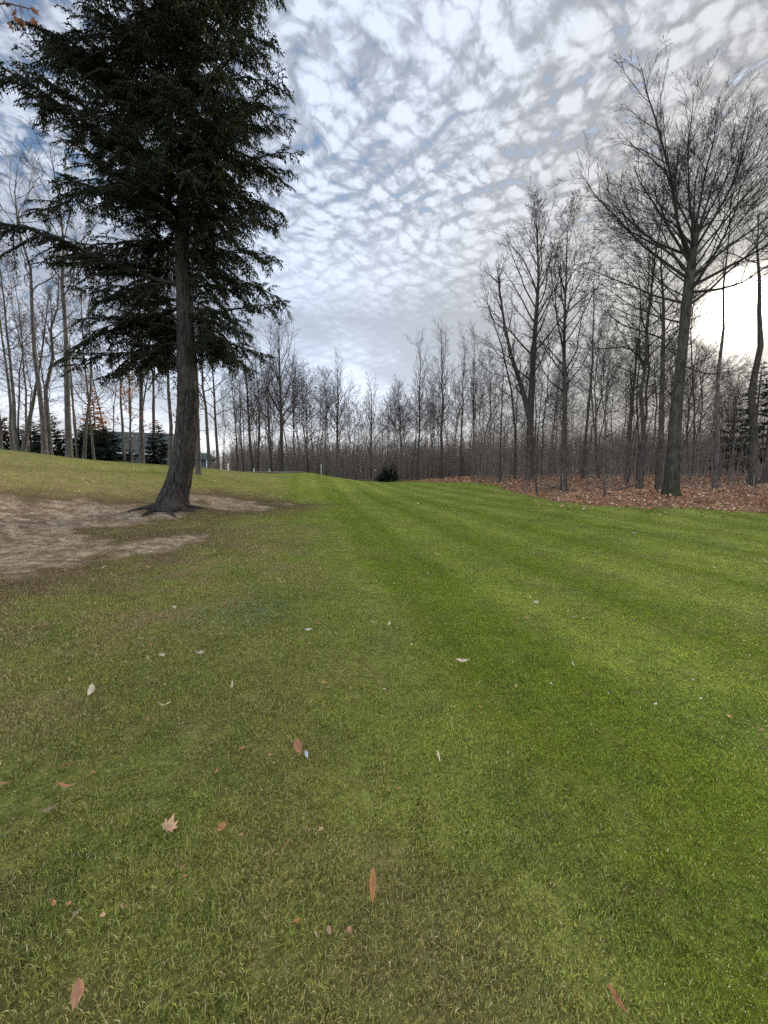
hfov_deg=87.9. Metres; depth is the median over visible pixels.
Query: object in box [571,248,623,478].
bare tree
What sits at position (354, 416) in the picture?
bare tree
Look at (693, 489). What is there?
leaf litter
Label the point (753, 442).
bare tree
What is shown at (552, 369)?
bare tree
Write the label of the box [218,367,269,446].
bare tree
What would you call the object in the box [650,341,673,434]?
bare tree
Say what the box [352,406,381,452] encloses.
bare tree
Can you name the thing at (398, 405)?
bare tree
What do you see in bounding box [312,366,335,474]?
bare tree
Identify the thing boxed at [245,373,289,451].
bare tree
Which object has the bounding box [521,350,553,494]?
bare tree
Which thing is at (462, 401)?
bare tree
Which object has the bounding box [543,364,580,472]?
bare tree
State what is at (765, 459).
bare tree
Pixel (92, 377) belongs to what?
bare tree
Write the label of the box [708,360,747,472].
bare tree
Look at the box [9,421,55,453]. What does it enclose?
spruce tree
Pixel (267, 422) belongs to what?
bare tree
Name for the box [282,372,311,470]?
bare tree
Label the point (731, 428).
bare tree
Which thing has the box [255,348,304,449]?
bare tree
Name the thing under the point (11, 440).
bare tree
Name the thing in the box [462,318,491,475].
bare tree
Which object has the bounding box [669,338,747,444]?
bare tree
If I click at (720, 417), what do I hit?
bare tree
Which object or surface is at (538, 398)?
bare tree
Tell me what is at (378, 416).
bare tree
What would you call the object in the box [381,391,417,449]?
bare tree
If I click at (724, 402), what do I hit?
bare tree
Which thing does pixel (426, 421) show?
bare tree
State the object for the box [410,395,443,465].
bare tree
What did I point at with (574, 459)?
undergrowth
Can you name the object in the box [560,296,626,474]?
bare tree
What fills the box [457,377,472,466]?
bare tree
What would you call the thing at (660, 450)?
bare tree
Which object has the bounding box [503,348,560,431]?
bare tree
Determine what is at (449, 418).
bare tree
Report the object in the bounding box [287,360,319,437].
bare tree
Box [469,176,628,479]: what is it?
bare tree
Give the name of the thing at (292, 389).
bare tree
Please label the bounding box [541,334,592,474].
bare tree
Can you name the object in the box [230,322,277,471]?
bare tree
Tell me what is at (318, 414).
bare tree
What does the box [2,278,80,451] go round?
bare tree
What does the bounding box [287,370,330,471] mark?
bare tree
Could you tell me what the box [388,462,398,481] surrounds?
spruce tree
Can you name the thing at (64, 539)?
ground
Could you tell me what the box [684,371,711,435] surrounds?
bare tree
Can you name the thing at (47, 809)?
fallen leaf
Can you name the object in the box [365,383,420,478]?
bare tree
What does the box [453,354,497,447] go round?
bare tree
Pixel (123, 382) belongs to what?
bare tree
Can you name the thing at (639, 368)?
bare tree
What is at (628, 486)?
fallen branch
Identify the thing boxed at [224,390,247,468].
bare tree
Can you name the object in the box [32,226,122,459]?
young oak
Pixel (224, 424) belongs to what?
bare tree
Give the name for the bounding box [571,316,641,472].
bare tree
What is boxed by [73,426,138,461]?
spruce tree
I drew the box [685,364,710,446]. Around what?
bare tree
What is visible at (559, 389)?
bare tree
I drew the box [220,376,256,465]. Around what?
bare tree
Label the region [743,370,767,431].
bare tree
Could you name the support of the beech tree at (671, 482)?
on the ground at (64, 539)
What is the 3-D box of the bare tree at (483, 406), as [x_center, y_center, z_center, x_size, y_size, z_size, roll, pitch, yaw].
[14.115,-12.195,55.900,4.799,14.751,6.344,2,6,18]
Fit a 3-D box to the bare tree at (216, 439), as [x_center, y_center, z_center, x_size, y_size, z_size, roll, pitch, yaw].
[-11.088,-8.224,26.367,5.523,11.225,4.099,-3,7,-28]
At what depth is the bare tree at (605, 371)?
46.59 m
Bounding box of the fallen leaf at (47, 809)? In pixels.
[39,803,56,811]
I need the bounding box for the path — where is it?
[248,471,316,473]
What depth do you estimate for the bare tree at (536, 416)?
38.31 m
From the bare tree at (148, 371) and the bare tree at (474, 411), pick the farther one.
the bare tree at (474, 411)
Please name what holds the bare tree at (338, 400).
on the ground at (64, 539)
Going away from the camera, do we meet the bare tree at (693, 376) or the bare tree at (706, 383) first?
the bare tree at (693, 376)
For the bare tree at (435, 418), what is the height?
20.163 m
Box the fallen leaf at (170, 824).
[161,813,177,832]
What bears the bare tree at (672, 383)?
on the ground at (64, 539)
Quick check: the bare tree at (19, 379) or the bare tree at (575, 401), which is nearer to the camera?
the bare tree at (19, 379)
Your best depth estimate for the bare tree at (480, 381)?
74.94 m
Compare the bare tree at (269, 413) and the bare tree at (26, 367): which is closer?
the bare tree at (26, 367)
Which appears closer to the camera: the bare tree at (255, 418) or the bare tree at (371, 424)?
the bare tree at (255, 418)
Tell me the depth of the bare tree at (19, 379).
27.66 m
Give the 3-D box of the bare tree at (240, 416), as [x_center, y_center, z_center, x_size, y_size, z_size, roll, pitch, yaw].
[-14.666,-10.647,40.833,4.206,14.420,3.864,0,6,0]
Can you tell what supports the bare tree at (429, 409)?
on the ground at (64, 539)
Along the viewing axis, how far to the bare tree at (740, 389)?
44.07 m
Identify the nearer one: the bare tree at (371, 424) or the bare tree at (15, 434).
the bare tree at (15, 434)
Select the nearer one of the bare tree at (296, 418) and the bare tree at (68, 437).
the bare tree at (68, 437)
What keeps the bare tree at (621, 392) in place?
on the ground at (64, 539)
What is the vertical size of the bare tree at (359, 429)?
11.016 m
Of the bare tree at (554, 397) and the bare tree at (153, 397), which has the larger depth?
the bare tree at (554, 397)
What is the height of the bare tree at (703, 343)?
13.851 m
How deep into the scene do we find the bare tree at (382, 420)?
74.94 m
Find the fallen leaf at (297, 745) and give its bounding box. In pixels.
[293,737,301,753]
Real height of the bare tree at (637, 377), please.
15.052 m
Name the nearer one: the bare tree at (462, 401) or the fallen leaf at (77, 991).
the fallen leaf at (77, 991)
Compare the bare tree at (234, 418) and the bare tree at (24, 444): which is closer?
the bare tree at (24, 444)
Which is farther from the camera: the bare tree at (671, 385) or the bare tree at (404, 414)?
the bare tree at (404, 414)
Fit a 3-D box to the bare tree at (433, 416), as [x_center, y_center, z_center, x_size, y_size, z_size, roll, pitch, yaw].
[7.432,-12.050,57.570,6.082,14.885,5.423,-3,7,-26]
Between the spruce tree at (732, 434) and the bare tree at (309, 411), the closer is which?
the spruce tree at (732, 434)
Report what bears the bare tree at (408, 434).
on the ground at (64, 539)
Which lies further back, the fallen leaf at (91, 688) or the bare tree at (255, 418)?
the bare tree at (255, 418)
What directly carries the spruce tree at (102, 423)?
on the ground at (64, 539)
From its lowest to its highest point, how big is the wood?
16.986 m
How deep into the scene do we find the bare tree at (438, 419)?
69.85 m
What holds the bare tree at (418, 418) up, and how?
on the ground at (64, 539)
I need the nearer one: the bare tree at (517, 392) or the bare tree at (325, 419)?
the bare tree at (517, 392)
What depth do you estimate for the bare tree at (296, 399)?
74.89 m
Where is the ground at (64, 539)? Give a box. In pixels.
[0,449,767,1023]
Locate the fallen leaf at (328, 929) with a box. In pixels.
[327,925,330,934]
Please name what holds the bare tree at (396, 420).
on the ground at (64, 539)
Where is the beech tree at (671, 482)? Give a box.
[546,27,767,495]
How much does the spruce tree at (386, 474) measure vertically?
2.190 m
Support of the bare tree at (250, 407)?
on the ground at (64, 539)
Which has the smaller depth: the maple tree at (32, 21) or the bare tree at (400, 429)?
the maple tree at (32, 21)
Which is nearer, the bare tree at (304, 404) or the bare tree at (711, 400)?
the bare tree at (711, 400)
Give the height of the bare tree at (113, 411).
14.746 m
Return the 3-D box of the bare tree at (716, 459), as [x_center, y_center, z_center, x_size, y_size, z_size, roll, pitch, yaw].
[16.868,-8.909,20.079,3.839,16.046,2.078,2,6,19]
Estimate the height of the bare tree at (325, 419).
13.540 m
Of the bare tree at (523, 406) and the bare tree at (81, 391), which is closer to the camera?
the bare tree at (81, 391)
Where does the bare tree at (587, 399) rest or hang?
on the ground at (64, 539)
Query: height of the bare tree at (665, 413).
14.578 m
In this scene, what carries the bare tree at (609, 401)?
on the ground at (64, 539)
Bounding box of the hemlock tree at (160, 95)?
[0,0,308,517]
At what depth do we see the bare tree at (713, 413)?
55.00 m
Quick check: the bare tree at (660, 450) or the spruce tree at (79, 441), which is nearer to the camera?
the bare tree at (660, 450)
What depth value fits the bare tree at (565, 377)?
25.71 m
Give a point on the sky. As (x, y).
(424, 127)
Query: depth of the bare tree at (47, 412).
21.24 m
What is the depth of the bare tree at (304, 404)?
56.64 m
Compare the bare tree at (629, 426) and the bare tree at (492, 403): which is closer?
the bare tree at (629, 426)
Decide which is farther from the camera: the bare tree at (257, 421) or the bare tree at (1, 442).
the bare tree at (257, 421)
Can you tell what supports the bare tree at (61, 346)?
on the ground at (64, 539)
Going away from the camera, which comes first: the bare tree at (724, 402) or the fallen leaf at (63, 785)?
the fallen leaf at (63, 785)
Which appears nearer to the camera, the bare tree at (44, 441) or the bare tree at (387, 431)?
the bare tree at (44, 441)
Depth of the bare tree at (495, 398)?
53.25 m
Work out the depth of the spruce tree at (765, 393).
28.55 m
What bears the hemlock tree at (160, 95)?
on the ground at (64, 539)
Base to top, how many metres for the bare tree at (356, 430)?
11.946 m
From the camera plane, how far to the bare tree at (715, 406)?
33.95 m
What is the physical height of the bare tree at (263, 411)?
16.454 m
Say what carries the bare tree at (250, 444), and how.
on the ground at (64, 539)
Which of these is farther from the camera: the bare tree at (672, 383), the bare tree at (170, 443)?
the bare tree at (672, 383)
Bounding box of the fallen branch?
[617,480,643,490]
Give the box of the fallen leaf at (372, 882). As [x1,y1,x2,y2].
[370,866,375,902]
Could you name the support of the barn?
on the ground at (64, 539)
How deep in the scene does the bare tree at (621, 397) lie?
27.20 m
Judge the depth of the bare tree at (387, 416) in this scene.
83.85 m
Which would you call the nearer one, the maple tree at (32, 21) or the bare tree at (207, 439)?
the maple tree at (32, 21)
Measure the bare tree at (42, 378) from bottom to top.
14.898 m
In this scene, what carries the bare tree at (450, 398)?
on the ground at (64, 539)
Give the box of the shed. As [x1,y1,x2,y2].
[201,453,215,468]
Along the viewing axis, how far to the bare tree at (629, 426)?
29.13 m
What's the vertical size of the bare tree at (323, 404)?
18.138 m
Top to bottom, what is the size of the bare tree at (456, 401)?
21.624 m
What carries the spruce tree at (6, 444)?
on the ground at (64, 539)
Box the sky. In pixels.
[0,0,767,470]
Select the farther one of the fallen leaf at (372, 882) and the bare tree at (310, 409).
the bare tree at (310, 409)
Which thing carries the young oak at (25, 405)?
on the ground at (64, 539)
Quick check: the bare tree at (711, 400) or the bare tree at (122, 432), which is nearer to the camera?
the bare tree at (122, 432)
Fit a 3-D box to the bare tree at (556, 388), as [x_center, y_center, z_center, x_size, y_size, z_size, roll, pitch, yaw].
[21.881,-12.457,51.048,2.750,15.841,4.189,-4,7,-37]
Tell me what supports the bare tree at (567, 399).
on the ground at (64, 539)
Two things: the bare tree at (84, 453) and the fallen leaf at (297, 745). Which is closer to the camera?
the fallen leaf at (297, 745)
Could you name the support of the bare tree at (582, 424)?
on the ground at (64, 539)
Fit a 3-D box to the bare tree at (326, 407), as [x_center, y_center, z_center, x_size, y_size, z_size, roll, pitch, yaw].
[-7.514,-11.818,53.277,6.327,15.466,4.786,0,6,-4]
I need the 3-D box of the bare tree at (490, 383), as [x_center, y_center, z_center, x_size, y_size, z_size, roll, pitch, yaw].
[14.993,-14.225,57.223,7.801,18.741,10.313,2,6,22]
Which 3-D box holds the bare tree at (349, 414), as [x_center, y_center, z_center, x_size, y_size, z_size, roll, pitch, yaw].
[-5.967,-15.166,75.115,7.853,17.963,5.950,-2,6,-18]
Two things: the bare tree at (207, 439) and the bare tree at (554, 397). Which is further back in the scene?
the bare tree at (554, 397)
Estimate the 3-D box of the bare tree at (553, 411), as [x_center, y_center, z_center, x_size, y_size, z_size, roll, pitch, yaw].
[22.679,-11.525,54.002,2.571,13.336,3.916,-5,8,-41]
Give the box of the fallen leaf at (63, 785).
[56,781,75,787]
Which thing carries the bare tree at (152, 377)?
on the ground at (64, 539)
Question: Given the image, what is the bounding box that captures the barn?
[107,431,194,466]
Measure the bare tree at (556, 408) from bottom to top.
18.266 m
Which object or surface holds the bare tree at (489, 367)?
on the ground at (64, 539)
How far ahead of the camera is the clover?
4.36 m
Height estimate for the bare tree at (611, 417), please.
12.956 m
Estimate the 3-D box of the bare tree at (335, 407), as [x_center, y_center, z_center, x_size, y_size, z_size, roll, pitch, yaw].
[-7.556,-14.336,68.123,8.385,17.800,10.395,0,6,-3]
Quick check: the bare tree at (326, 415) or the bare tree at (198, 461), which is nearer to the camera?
the bare tree at (198, 461)
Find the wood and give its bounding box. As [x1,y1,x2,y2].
[201,412,766,473]
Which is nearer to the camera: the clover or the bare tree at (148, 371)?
the clover
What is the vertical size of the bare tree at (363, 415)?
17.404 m
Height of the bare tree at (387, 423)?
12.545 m
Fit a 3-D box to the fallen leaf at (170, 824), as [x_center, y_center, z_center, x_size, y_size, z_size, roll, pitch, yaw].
[-0.942,1.376,1.750,0.074,0.025,0.088,23,19,-11]
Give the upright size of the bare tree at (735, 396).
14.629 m
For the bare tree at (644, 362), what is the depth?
24.30 m
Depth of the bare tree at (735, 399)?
22.90 m
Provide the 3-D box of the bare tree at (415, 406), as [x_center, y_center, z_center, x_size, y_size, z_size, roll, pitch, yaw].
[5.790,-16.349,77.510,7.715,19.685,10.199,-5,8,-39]
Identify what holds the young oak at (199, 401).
on the ground at (64, 539)
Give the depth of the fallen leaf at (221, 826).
1.76 m
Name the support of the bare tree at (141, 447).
on the ground at (64, 539)
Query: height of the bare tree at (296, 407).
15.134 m
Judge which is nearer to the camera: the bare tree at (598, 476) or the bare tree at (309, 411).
the bare tree at (598, 476)
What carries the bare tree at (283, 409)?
on the ground at (64, 539)
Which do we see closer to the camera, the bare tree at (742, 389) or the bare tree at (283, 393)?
the bare tree at (742, 389)
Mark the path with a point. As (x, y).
(284, 472)
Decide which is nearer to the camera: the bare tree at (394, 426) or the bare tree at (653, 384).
the bare tree at (653, 384)
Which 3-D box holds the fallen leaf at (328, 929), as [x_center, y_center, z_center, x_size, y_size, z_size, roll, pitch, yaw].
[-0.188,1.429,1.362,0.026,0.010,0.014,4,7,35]
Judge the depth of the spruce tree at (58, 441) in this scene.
26.38 m
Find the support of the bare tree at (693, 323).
on the ground at (64, 539)
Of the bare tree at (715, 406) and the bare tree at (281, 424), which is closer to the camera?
the bare tree at (715, 406)
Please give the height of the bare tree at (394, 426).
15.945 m
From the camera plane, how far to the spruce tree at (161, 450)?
29.43 m
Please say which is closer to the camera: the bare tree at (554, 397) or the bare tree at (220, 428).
the bare tree at (554, 397)
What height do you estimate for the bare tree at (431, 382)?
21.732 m
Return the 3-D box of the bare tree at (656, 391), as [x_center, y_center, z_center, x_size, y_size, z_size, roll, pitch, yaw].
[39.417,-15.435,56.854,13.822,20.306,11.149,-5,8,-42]
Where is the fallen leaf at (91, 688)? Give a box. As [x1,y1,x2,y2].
[87,684,94,694]
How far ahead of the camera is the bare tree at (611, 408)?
40.25 m
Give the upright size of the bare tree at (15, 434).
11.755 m
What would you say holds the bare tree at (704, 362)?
on the ground at (64, 539)
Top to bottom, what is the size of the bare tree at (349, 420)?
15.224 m
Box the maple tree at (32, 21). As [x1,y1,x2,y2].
[0,0,39,33]
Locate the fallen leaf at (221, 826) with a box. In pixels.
[216,821,226,830]
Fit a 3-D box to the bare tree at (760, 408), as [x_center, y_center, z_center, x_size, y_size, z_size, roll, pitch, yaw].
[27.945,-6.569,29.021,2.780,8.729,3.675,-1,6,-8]
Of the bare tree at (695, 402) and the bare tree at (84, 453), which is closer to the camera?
the bare tree at (84, 453)
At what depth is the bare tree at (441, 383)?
46.82 m
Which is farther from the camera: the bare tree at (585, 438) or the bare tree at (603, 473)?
the bare tree at (585, 438)
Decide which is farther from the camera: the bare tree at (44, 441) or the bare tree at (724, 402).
the bare tree at (724, 402)
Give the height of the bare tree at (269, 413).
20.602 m
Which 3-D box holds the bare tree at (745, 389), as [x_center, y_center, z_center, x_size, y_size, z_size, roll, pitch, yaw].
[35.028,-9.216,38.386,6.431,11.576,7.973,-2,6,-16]
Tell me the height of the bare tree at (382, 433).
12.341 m
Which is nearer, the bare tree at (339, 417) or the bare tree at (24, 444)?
the bare tree at (24, 444)
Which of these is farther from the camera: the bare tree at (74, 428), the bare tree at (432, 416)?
the bare tree at (432, 416)
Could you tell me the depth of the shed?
46.40 m
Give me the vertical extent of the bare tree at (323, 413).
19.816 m
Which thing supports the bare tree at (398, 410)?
on the ground at (64, 539)
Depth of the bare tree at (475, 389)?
60.38 m
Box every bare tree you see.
[0,115,110,457]
[0,140,79,454]
[0,209,62,450]
[0,243,37,450]
[0,247,54,440]
[0,299,30,449]
[0,301,92,429]
[0,311,62,443]
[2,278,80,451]
[21,267,101,454]
[36,258,101,457]
[43,291,97,432]
[43,308,124,427]
[49,245,114,458]
[62,357,93,424]
[91,311,131,437]
[96,269,145,461]
[97,280,146,462]
[102,278,176,410]
[107,214,174,463]
[113,215,195,464]
[114,228,166,455]
[116,293,176,455]
[161,271,251,474]
[176,303,253,468]
[193,289,239,468]
[210,396,233,468]
[211,382,238,469]
[215,338,259,470]
[215,360,251,470]
[217,318,267,470]
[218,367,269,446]
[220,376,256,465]
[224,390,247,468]
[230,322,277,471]
[230,377,272,461]
[235,347,296,458]
[236,369,266,434]
[239,375,263,466]
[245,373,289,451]
[249,384,264,460]
[250,302,324,471]
[251,367,291,438]
[251,371,276,467]
[252,363,284,467]
[254,346,288,471]
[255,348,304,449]
[257,356,336,469]
[260,367,313,469]
[273,380,314,466]
[274,348,310,449]
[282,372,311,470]
[285,365,308,471]
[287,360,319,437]
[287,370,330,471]
[289,376,328,458]
[291,366,314,455]
[291,385,320,458]
[294,365,355,472]
[297,369,335,472]
[301,380,346,438]
[303,385,342,456]
[305,365,349,475]
[309,368,334,469]
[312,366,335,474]
[314,350,354,476]
[317,377,363,451]
[318,389,331,475]
[329,390,359,475]
[331,387,351,467]
[333,384,380,478]
[339,384,368,471]
[341,401,368,479]
[347,404,364,462]
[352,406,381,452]
[354,373,399,478]
[360,397,374,475]
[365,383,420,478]
[366,392,391,462]
[370,376,422,475]
[372,392,407,468]
[372,396,394,461]
[374,410,396,472]
[375,389,397,446]
[376,392,409,459]
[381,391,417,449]
[382,407,393,464]
[383,377,415,447]
[383,386,417,453]
[384,397,401,472]
[385,399,415,453]
[394,403,414,476]
[397,328,444,480]
[398,378,438,463]
[400,404,413,474]
[403,392,436,460]
[405,386,428,479]
[410,380,459,467]
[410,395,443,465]
[411,367,453,441]
[412,378,453,477]
[414,394,433,458]
[415,375,447,459]
[419,313,458,478]
[422,388,444,458]
[424,371,465,473]
[425,377,463,463]
[437,358,476,462]
[438,369,458,462]
[443,379,468,459]
[452,322,475,477]
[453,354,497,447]
[455,344,512,455]
[457,359,488,471]
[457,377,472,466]
[458,380,496,457]
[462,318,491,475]
[464,346,518,469]
[466,261,537,478]
[467,375,501,474]
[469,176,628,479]
[471,350,492,441]
[474,334,526,482]
[480,376,506,470]
[481,387,524,468]
[482,361,507,459]
[486,346,539,448]
[499,350,576,457]
[499,393,526,469]
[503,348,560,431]
[506,184,624,491]
[508,373,545,432]
[514,306,593,474]
[514,365,554,426]
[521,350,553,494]
[536,350,583,463]
[537,353,588,434]
[538,380,561,457]
[539,354,569,444]
[539,362,586,435]
[539,370,583,444]
[541,134,767,488]
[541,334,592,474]
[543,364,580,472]
[551,372,596,449]
[558,401,600,472]
[559,311,632,467]
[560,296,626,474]
[569,252,721,480]
[569,301,639,478]
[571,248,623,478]
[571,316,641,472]
[573,370,596,473]
[580,342,632,471]
[583,306,638,496]
[591,359,629,445]
[592,208,713,490]
[599,304,674,447]
[599,402,615,452]
[601,336,658,433]
[605,293,693,483]
[607,351,638,473]
[609,284,671,481]
[613,300,674,476]
[613,372,649,438]
[615,336,709,467]
[622,334,714,439]
[638,329,672,473]
[638,332,709,430]
[640,329,741,472]
[641,214,749,446]
[648,330,715,473]
[648,397,670,432]
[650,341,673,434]
[652,229,749,479]
[658,342,758,460]
[666,329,737,471]
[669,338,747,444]
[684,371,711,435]
[685,169,767,488]
[685,170,767,485]
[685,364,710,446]
[695,363,733,445]
[696,358,726,463]
[699,381,733,470]
[700,382,741,467]
[702,375,766,484]
[704,368,740,455]
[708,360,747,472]
[709,382,757,478]
[712,356,767,442]
[720,374,747,435]
[724,361,753,462]
[726,364,747,427]
[731,369,767,447]
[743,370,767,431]
[747,211,767,482]
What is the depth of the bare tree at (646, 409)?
28.95 m
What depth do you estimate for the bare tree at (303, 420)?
64.43 m
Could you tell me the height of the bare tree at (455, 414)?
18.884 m
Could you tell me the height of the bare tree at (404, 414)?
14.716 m
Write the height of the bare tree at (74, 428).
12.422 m
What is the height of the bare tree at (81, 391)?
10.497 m
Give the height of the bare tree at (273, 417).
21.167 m
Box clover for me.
[124,585,368,647]
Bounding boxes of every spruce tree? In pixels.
[1,417,22,449]
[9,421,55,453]
[29,413,74,456]
[58,423,121,461]
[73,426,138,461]
[80,388,116,452]
[138,419,172,464]
[373,467,396,481]
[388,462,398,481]
[709,362,767,471]
[710,392,749,474]
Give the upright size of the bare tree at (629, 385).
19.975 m
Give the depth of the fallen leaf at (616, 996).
1.19 m
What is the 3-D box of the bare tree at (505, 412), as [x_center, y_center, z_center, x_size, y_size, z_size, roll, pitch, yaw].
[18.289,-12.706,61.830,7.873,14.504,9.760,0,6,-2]
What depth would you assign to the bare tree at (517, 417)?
58.85 m
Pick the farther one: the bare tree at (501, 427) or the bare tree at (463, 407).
the bare tree at (463, 407)
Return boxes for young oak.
[0,243,94,451]
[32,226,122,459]
[103,360,153,462]
[170,368,212,422]
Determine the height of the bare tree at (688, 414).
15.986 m
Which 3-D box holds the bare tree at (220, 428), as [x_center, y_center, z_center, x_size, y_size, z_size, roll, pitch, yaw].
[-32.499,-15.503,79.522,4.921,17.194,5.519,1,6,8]
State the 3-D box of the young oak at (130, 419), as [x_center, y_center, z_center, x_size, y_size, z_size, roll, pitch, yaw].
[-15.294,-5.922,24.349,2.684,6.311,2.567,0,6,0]
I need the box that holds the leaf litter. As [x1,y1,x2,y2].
[351,470,767,517]
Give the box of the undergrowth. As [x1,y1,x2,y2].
[218,366,767,498]
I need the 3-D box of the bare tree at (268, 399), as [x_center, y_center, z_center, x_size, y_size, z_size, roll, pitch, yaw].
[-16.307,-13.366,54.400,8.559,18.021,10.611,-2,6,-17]
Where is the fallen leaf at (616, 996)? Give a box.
[608,983,628,1014]
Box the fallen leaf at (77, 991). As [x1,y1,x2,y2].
[70,977,83,1010]
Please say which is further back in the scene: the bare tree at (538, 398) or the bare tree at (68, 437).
the bare tree at (538, 398)
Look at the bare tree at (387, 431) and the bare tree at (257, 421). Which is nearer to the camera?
the bare tree at (387, 431)
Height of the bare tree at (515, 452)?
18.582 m
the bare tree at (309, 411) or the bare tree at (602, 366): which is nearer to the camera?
the bare tree at (602, 366)
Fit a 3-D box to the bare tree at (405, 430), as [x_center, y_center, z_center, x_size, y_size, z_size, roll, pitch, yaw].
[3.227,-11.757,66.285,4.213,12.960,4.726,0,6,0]
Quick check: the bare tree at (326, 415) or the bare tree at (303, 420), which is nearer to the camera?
the bare tree at (303, 420)
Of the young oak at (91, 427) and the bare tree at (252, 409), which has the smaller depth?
the young oak at (91, 427)
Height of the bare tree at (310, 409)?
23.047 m
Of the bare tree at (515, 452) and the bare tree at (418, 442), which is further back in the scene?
the bare tree at (418, 442)
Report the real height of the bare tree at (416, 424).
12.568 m
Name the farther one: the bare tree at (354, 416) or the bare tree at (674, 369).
the bare tree at (354, 416)
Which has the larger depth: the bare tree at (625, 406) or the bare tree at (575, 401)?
the bare tree at (575, 401)

